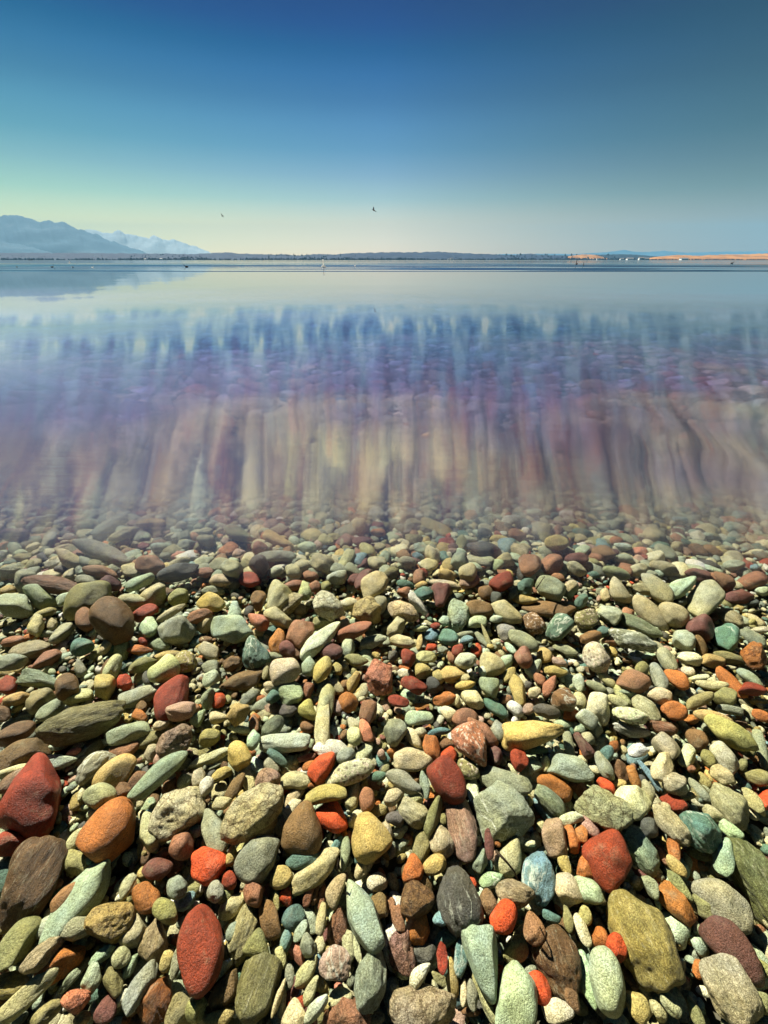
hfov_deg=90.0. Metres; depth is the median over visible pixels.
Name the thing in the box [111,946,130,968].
stone
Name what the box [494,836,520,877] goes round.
stone
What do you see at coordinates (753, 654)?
stone
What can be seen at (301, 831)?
stone
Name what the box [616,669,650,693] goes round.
stone
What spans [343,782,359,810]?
stone
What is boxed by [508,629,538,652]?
stone
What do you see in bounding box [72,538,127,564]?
stone
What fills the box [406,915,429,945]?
stone
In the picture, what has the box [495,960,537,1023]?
stone
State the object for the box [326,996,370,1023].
stone
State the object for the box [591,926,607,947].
stone
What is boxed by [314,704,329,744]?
stone
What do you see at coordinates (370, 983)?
stone
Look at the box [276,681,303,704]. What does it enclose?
stone
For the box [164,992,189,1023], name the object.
stone
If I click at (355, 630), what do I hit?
stone
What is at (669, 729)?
stone
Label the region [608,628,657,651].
stone
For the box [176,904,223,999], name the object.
stone
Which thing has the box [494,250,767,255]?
mountains
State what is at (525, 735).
stone
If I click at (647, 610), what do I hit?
stone
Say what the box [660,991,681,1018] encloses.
stone
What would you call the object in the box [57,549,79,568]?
stone
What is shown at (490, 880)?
stone
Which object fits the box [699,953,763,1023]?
stone
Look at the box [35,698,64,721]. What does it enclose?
stone
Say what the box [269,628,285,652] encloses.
stone
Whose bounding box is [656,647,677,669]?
stone
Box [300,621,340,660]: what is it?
stone
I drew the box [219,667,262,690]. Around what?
stone
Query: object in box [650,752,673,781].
stone
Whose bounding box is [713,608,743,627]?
stone
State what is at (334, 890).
stone
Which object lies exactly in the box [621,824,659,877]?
stone
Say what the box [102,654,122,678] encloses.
stone
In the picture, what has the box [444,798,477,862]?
stone
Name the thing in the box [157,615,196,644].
stone
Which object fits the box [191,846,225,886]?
stone
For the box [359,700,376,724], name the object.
stone
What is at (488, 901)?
stone
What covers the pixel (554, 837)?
stone
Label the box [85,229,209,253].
mountains
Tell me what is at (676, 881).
stone
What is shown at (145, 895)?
stone
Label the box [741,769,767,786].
stone
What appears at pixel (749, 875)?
stone
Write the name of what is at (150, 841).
stone
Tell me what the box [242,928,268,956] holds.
stone
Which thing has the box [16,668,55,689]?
stone
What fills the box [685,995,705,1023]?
stone
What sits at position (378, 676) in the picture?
stone
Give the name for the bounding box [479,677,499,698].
stone
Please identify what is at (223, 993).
stone
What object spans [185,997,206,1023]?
stone
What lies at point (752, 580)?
stone
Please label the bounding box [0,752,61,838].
stone
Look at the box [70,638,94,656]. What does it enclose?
stone
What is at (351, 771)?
stone
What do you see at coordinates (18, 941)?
stone
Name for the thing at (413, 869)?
stone
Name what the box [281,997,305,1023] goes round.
stone
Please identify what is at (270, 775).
stone
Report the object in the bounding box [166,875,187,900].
stone
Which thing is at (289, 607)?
stone
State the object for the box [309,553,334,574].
stone
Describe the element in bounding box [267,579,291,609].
stone
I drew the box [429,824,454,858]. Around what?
stone
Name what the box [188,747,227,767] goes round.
stone
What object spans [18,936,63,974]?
stone
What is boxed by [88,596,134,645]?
stone
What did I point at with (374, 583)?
stone
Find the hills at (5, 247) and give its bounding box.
[0,241,50,252]
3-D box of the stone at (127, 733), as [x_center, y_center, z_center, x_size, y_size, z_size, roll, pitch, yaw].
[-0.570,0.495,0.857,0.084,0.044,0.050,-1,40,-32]
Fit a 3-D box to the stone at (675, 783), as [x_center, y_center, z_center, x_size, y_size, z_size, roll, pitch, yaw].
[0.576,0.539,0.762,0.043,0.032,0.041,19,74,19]
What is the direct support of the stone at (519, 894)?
on the pebbles
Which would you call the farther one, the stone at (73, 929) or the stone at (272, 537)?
the stone at (272, 537)
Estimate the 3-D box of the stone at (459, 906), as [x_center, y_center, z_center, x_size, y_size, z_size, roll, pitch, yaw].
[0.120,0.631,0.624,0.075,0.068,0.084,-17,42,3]
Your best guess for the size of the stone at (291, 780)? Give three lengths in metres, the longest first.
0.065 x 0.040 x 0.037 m
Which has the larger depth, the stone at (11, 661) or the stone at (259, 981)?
the stone at (11, 661)
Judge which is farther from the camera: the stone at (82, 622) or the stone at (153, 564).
the stone at (153, 564)
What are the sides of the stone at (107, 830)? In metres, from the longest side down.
0.098 x 0.092 x 0.084 m
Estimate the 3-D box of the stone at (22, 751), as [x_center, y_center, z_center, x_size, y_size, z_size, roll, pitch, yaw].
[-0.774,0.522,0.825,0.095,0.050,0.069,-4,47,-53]
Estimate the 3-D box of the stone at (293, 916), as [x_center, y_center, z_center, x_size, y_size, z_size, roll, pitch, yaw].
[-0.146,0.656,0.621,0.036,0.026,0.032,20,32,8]
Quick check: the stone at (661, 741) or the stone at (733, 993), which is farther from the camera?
the stone at (661, 741)
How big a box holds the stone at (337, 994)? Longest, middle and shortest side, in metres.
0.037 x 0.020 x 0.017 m
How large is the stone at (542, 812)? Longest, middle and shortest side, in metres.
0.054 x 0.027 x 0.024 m
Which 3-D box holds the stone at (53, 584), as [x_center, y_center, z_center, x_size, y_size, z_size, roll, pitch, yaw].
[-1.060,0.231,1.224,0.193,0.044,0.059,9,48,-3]
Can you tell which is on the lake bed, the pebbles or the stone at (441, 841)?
the pebbles
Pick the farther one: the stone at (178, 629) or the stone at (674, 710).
the stone at (178, 629)
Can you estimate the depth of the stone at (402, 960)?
0.59 m
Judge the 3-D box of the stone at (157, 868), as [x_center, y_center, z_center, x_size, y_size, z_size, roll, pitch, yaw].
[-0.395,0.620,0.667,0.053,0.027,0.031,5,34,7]
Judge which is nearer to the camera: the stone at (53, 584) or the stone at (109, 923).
the stone at (109, 923)
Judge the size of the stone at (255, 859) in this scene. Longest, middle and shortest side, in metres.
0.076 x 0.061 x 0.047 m
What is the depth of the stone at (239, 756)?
0.80 m
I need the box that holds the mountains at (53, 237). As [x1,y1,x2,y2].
[0,215,144,253]
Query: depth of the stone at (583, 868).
0.66 m
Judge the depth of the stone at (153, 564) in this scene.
1.29 m
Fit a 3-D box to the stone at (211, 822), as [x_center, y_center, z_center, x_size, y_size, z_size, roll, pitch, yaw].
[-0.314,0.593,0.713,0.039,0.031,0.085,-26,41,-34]
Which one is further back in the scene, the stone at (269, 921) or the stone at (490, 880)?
the stone at (490, 880)
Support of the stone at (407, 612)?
on the pebbles
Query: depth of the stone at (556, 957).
0.57 m
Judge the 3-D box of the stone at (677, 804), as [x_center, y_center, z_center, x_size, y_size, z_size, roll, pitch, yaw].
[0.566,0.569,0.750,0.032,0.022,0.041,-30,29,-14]
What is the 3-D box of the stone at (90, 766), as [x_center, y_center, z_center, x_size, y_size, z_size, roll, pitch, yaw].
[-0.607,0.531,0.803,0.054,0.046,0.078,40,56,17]
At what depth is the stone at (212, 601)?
1.17 m
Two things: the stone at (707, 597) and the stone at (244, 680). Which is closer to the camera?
the stone at (244, 680)
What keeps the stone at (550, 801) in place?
on the pebbles
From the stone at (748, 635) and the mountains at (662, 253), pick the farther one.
the mountains at (662, 253)
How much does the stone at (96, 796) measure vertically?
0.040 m
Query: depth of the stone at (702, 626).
1.07 m
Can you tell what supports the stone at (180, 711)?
on the pebbles
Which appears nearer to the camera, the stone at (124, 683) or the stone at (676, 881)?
the stone at (676, 881)
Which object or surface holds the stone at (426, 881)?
on the lake bed
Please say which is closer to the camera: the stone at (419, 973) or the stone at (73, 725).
the stone at (419, 973)
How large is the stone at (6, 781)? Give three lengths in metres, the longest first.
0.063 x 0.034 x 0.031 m
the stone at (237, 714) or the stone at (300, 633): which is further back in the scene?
the stone at (300, 633)
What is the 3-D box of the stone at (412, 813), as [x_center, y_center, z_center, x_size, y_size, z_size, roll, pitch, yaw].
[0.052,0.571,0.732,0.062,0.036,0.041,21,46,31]
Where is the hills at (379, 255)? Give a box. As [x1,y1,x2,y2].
[0,251,606,259]
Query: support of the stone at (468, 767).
on the pebbles
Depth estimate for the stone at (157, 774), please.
0.76 m
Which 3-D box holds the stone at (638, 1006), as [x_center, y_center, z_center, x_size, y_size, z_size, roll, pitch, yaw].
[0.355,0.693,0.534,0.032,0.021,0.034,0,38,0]
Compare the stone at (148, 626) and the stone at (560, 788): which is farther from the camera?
the stone at (148, 626)
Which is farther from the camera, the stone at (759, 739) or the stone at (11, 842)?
the stone at (759, 739)
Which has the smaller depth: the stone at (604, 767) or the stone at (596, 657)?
the stone at (604, 767)
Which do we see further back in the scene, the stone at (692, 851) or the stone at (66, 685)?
the stone at (66, 685)
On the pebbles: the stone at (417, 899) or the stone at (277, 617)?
the stone at (277, 617)
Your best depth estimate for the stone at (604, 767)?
0.79 m
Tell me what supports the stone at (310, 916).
on the pebbles
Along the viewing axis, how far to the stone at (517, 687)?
0.94 m
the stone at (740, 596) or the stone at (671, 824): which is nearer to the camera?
the stone at (671, 824)
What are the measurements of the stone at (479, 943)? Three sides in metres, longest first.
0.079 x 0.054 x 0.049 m
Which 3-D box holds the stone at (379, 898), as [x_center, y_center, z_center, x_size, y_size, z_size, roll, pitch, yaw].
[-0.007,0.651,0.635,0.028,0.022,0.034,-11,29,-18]
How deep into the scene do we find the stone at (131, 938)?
0.60 m
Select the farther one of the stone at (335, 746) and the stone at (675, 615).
the stone at (675, 615)
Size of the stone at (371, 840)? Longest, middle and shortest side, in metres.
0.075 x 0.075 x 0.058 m
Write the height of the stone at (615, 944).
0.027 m
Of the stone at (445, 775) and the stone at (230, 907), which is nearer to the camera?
the stone at (230, 907)
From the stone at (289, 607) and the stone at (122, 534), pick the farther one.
the stone at (122, 534)
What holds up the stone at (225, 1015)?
on the pebbles
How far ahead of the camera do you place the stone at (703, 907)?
0.63 m
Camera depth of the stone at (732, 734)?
0.83 m
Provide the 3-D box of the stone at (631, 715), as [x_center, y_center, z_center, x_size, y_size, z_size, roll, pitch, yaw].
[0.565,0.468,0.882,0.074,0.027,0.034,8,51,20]
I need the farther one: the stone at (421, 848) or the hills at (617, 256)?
the hills at (617, 256)
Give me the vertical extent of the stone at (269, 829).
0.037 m
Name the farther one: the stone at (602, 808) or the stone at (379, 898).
the stone at (602, 808)
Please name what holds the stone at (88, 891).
on the pebbles
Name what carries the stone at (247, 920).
on the pebbles
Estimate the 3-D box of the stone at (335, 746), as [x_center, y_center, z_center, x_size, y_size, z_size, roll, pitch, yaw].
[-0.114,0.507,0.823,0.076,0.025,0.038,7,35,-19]
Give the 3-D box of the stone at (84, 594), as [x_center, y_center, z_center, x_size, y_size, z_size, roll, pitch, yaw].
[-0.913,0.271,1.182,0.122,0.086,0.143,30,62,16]
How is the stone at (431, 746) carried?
on the pebbles
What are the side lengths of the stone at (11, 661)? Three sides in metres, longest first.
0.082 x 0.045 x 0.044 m
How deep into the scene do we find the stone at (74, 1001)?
0.54 m
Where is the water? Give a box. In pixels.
[0,260,767,532]
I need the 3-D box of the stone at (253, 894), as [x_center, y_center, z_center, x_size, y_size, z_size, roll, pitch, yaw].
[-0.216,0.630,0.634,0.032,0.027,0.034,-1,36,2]
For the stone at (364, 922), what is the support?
on the pebbles
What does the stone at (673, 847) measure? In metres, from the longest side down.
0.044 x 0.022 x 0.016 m
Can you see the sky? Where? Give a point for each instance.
(465, 126)
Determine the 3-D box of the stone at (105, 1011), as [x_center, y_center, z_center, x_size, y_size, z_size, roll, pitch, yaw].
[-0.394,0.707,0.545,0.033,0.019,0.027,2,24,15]
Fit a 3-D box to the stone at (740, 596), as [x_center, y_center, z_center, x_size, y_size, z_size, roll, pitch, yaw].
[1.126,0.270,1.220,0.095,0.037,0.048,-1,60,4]
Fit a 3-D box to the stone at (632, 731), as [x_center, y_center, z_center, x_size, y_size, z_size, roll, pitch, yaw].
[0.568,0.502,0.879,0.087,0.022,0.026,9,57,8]
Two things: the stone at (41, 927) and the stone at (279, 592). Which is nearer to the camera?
the stone at (41, 927)
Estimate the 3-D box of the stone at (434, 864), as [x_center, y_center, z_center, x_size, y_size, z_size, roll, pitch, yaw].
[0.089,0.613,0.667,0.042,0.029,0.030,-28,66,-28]
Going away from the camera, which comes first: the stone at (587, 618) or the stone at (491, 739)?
the stone at (491, 739)
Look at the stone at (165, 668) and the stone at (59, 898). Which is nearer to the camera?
the stone at (59, 898)
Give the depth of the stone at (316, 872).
0.65 m
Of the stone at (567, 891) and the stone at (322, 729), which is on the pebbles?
the stone at (567, 891)
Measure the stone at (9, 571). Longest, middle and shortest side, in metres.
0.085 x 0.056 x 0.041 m
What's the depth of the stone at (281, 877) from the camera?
0.65 m
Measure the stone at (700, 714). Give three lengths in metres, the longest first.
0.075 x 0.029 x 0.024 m
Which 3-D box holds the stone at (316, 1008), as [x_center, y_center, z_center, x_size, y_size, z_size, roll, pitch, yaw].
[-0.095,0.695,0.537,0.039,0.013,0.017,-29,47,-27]
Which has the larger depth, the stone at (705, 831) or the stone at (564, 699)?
the stone at (564, 699)
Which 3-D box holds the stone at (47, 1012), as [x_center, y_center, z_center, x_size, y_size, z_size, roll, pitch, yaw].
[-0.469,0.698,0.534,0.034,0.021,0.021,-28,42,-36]
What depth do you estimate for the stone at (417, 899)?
0.62 m
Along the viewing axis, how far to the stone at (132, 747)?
0.83 m
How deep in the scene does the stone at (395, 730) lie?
0.84 m
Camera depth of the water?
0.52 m
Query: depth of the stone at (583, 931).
0.60 m
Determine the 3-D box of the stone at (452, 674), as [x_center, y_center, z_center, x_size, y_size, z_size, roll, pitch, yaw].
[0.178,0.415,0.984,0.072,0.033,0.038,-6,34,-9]
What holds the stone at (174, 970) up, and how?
on the pebbles
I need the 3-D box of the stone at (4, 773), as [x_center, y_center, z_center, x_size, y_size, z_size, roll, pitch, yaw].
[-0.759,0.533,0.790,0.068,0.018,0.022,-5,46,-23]
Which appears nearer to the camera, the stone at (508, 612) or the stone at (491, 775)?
the stone at (491, 775)
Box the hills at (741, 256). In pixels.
[649,253,767,259]
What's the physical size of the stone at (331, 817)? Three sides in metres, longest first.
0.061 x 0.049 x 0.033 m
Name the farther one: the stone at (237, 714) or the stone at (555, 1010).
the stone at (237, 714)
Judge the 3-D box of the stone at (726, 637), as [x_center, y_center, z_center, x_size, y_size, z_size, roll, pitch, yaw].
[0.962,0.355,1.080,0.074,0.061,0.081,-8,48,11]
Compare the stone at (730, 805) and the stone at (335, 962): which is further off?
the stone at (730, 805)
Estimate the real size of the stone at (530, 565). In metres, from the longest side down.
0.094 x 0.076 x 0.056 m
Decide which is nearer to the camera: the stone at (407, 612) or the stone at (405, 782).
the stone at (405, 782)
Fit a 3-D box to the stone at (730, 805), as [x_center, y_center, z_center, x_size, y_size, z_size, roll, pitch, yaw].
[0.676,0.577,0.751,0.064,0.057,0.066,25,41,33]
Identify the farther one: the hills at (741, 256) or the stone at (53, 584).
the hills at (741, 256)
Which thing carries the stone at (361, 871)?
on the pebbles
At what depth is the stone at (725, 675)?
0.97 m
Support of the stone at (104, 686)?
on the pebbles
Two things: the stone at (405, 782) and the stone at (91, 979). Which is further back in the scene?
the stone at (405, 782)
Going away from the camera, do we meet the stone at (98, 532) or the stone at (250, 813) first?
the stone at (250, 813)
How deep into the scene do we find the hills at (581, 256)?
4543.90 m
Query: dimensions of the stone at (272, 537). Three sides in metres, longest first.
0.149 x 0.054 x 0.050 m
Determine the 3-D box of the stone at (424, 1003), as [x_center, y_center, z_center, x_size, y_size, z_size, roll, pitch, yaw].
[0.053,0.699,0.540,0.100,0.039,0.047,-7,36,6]
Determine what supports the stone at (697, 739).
on the pebbles
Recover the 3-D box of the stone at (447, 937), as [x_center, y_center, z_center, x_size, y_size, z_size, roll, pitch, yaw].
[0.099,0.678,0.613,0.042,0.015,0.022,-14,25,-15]
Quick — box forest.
[0,253,767,259]
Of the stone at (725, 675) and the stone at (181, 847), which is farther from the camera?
the stone at (725, 675)
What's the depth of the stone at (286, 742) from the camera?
0.83 m
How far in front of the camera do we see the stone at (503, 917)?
0.60 m
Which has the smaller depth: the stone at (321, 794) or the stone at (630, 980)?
the stone at (630, 980)
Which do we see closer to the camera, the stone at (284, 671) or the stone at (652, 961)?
the stone at (652, 961)
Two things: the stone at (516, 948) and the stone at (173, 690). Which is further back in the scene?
the stone at (173, 690)
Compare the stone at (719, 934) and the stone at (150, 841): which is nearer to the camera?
the stone at (719, 934)
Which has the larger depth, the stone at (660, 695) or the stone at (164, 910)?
the stone at (660, 695)
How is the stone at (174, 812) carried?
on the pebbles
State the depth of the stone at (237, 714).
0.87 m
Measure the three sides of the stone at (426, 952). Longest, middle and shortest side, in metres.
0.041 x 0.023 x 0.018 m
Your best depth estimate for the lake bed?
0.88 m
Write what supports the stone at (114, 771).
on the pebbles
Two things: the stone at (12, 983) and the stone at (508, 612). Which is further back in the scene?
the stone at (508, 612)
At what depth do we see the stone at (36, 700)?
0.92 m
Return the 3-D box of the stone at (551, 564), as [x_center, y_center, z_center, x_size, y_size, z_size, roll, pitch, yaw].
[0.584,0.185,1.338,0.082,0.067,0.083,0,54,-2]
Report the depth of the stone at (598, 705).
0.90 m
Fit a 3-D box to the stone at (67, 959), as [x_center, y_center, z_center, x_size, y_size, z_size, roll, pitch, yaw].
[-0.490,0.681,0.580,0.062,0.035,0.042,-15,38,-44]
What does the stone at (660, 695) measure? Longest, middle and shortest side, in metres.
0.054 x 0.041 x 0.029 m
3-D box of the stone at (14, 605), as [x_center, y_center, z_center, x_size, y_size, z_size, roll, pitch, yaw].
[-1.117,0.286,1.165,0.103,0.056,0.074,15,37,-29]
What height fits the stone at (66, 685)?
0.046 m
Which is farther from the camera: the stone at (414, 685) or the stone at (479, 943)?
the stone at (414, 685)
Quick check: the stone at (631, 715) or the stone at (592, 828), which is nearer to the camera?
the stone at (592, 828)
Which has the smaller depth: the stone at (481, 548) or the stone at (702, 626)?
the stone at (702, 626)
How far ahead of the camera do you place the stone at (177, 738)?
0.82 m
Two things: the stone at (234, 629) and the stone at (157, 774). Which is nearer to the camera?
the stone at (157, 774)
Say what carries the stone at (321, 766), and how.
on the pebbles
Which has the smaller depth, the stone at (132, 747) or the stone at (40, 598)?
the stone at (132, 747)
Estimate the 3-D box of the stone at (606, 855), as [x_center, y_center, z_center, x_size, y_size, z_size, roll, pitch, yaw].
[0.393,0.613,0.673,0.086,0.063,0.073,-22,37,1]
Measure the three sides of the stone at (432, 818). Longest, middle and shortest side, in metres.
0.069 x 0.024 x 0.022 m
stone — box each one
[0,563,24,578]
[0,593,34,618]
[0,653,28,671]
[0,720,35,746]
[0,737,51,769]
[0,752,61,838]
[0,763,26,779]
[0,767,22,794]
[0,830,25,856]
[0,835,67,930]
[0,915,41,971]
[0,967,58,1023]
[0,970,28,999]
[8,640,50,660]
[14,569,36,593]
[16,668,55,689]
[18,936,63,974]
[20,575,76,594]
[23,584,57,609]
[25,688,55,714]
[30,999,61,1023]
[31,649,61,668]
[33,944,85,985]
[34,700,125,746]
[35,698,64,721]
[36,915,48,939]
[38,859,110,944]
[47,754,77,769]
[50,882,74,912]
[54,673,78,700]
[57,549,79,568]
[60,916,87,940]
[60,989,90,1014]
[62,688,92,705]
[63,580,111,620]
[63,849,87,875]
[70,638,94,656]
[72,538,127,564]
[75,607,92,631]
[75,750,116,785]
[75,796,135,863]
[80,961,101,994]
[82,782,116,809]
[84,902,135,944]
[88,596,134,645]
[90,528,115,536]
[92,753,136,787]
[93,994,116,1023]
[94,674,115,700]
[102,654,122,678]
[103,966,123,998]
[106,721,150,745]
[108,528,139,543]
[108,741,138,755]
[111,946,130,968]
[117,674,132,691]
[118,593,146,606]
[118,685,161,709]
[118,913,147,948]
[122,959,158,1016]
[127,751,187,799]
[132,881,160,914]
[135,555,164,574]
[137,729,166,749]
[137,918,167,963]
[137,974,172,1023]
[139,616,157,637]
[139,811,158,852]
[140,582,166,605]
[141,857,172,879]
[147,654,180,682]
[148,786,205,841]
[152,897,177,925]
[153,674,188,720]
[155,723,192,755]
[156,563,198,582]
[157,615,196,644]
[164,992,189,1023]
[165,701,195,721]
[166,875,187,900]
[168,832,193,860]
[170,950,179,980]
[175,650,197,672]
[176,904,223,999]
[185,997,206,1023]
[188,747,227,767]
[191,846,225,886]
[196,592,225,611]
[200,808,228,852]
[202,1006,233,1023]
[208,968,238,1010]
[211,615,253,643]
[218,892,244,920]
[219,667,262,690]
[220,782,283,844]
[224,903,259,966]
[226,703,249,726]
[228,740,251,771]
[234,835,279,883]
[235,952,281,1023]
[242,635,270,669]
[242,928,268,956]
[243,882,263,907]
[251,818,276,839]
[255,768,280,785]
[259,733,310,752]
[259,899,280,940]
[261,715,284,735]
[262,529,297,550]
[263,606,292,629]
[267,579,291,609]
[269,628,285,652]
[269,658,300,684]
[269,865,292,889]
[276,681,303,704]
[280,771,311,790]
[280,800,321,854]
[281,592,302,615]
[281,904,304,931]
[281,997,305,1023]
[286,620,314,648]
[286,853,317,869]
[288,940,304,966]
[291,847,338,895]
[294,954,317,988]
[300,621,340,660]
[303,907,315,934]
[304,784,346,804]
[304,994,327,1023]
[307,752,335,784]
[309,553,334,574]
[313,590,344,621]
[313,656,331,682]
[313,739,346,755]
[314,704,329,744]
[315,801,347,833]
[316,683,334,716]
[318,944,350,980]
[325,758,374,786]
[325,873,345,910]
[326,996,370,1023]
[327,905,348,945]
[328,986,352,1007]
[335,621,371,642]
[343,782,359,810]
[346,879,384,954]
[351,811,392,864]
[352,596,381,624]
[354,862,373,879]
[354,951,386,1014]
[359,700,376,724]
[361,571,387,596]
[364,659,392,695]
[371,891,387,916]
[383,718,406,746]
[386,769,421,794]
[387,600,418,621]
[387,983,456,1023]
[388,928,416,976]
[393,747,432,771]
[397,796,427,829]
[400,880,434,918]
[401,676,426,694]
[401,863,432,890]
[402,853,423,881]
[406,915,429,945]
[409,963,430,989]
[412,830,429,863]
[414,942,436,963]
[421,524,452,536]
[422,734,439,760]
[423,853,446,875]
[424,795,441,838]
[426,755,466,804]
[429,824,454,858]
[431,582,450,607]
[434,929,458,947]
[437,865,483,937]
[441,666,466,683]
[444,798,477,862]
[447,598,468,631]
[447,957,458,997]
[451,721,486,766]
[452,708,478,725]
[454,938,467,977]
[455,758,479,779]
[460,924,497,1004]
[466,541,501,557]
[466,600,493,619]
[467,717,498,745]
[470,780,534,842]
[472,973,494,1023]
[478,765,532,795]
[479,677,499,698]
[479,871,503,889]
[480,651,504,676]
[480,888,497,916]
[489,571,513,592]
[489,898,517,934]
[491,600,522,623]
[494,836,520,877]
[495,879,535,908]
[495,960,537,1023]
[501,720,564,751]
[502,934,528,963]
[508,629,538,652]
[509,674,525,707]
[518,554,541,576]
[521,601,575,617]
[521,851,555,906]
[522,612,546,633]
[523,910,545,946]
[529,970,551,1005]
[532,924,581,1000]
[533,798,555,819]
[534,784,565,816]
[535,575,566,601]
[537,773,572,802]
[541,554,562,574]
[541,817,566,857]
[541,997,573,1023]
[545,613,574,640]
[547,753,594,781]
[551,687,576,711]
[555,872,583,907]
[573,913,591,947]
[574,608,598,628]
[574,785,632,832]
[574,876,603,904]
[576,815,599,837]
[576,853,592,878]
[579,949,597,1010]
[580,829,631,892]
[582,641,610,672]
[586,692,609,725]
[588,945,625,1018]
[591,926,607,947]
[594,751,614,780]
[605,889,685,993]
[606,932,627,963]
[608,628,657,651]
[609,576,631,603]
[612,707,648,724]
[612,722,651,737]
[614,785,652,820]
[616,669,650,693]
[619,613,663,637]
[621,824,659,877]
[621,964,639,990]
[625,991,651,1023]
[631,694,661,720]
[632,594,668,630]
[641,573,673,602]
[644,687,672,704]
[650,720,677,735]
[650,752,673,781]
[651,731,679,759]
[652,804,690,846]
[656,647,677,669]
[658,602,689,627]
[658,880,696,927]
[660,701,687,720]
[660,792,687,813]
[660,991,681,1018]
[663,772,686,795]
[664,669,689,689]
[666,836,680,860]
[667,870,693,902]
[669,576,696,599]
[679,811,721,853]
[684,729,708,750]
[685,613,714,641]
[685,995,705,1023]
[686,580,725,616]
[686,845,711,861]
[690,878,753,934]
[692,894,711,919]
[693,709,733,721]
[698,915,764,987]
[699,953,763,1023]
[704,714,758,751]
[709,741,739,774]
[709,782,749,831]
[711,623,739,651]
[712,837,734,877]
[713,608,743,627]
[715,666,747,697]
[725,589,754,603]
[727,837,767,925]
[737,571,767,590]
[739,627,766,646]
[740,641,767,670]
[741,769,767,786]
[741,787,765,816]
[752,729,767,768]
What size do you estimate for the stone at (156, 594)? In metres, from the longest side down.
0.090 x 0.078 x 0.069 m
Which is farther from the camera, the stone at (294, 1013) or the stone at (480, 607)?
the stone at (480, 607)
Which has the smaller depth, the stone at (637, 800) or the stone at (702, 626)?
the stone at (637, 800)
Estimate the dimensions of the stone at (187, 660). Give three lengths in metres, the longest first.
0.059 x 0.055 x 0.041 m
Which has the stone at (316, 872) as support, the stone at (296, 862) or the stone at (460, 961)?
the stone at (296, 862)
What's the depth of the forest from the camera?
4200.24 m
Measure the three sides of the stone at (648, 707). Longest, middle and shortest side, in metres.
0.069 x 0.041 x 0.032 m
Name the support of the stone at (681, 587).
on the pebbles
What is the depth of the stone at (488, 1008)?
0.54 m
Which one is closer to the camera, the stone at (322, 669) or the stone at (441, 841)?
the stone at (441, 841)
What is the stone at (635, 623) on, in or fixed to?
on the pebbles
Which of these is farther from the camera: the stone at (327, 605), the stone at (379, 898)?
the stone at (327, 605)
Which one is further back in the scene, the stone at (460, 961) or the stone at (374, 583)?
the stone at (374, 583)
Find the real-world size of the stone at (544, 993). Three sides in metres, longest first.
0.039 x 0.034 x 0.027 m
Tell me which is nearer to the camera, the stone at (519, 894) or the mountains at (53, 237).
the stone at (519, 894)
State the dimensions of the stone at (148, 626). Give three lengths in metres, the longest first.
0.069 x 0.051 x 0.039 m
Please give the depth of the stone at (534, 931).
0.59 m
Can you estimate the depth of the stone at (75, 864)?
0.68 m
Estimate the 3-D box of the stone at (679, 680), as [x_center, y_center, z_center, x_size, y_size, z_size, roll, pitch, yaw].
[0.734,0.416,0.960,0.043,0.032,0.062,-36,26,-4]
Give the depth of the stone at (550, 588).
1.19 m
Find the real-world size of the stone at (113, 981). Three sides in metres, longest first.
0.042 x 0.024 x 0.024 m
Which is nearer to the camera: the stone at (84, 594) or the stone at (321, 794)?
the stone at (321, 794)
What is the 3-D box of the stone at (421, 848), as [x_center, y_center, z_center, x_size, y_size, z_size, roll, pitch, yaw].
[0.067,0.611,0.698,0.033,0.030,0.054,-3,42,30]
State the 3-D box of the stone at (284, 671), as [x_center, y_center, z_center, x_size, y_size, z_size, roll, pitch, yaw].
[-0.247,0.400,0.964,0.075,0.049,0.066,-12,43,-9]
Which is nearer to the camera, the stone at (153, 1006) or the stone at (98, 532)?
the stone at (153, 1006)
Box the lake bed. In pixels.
[0,524,767,1023]
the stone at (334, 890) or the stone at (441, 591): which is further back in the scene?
the stone at (441, 591)
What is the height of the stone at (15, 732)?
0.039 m
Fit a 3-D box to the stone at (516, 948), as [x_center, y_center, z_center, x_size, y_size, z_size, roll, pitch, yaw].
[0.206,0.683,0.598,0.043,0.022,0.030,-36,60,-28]
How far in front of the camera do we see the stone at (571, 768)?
0.78 m
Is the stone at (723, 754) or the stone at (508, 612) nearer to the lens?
the stone at (723, 754)
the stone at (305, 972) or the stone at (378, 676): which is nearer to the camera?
the stone at (305, 972)
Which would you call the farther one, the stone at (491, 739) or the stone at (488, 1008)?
the stone at (491, 739)
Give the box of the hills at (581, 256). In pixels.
[568,254,607,258]
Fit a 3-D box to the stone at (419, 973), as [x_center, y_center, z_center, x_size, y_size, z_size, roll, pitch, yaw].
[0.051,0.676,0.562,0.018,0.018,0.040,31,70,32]
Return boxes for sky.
[0,0,767,254]
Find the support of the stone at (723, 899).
on the pebbles
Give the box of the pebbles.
[0,524,767,1023]
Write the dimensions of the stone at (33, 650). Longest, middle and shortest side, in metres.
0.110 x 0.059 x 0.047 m
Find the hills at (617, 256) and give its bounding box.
[599,254,659,258]
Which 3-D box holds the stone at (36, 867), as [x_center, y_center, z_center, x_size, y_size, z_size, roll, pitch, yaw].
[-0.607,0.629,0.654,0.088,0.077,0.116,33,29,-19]
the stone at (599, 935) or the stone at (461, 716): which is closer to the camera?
the stone at (599, 935)
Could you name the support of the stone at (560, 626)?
on the pebbles
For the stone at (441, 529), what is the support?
on the pebbles
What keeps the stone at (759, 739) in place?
on the pebbles
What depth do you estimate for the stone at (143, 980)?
0.55 m

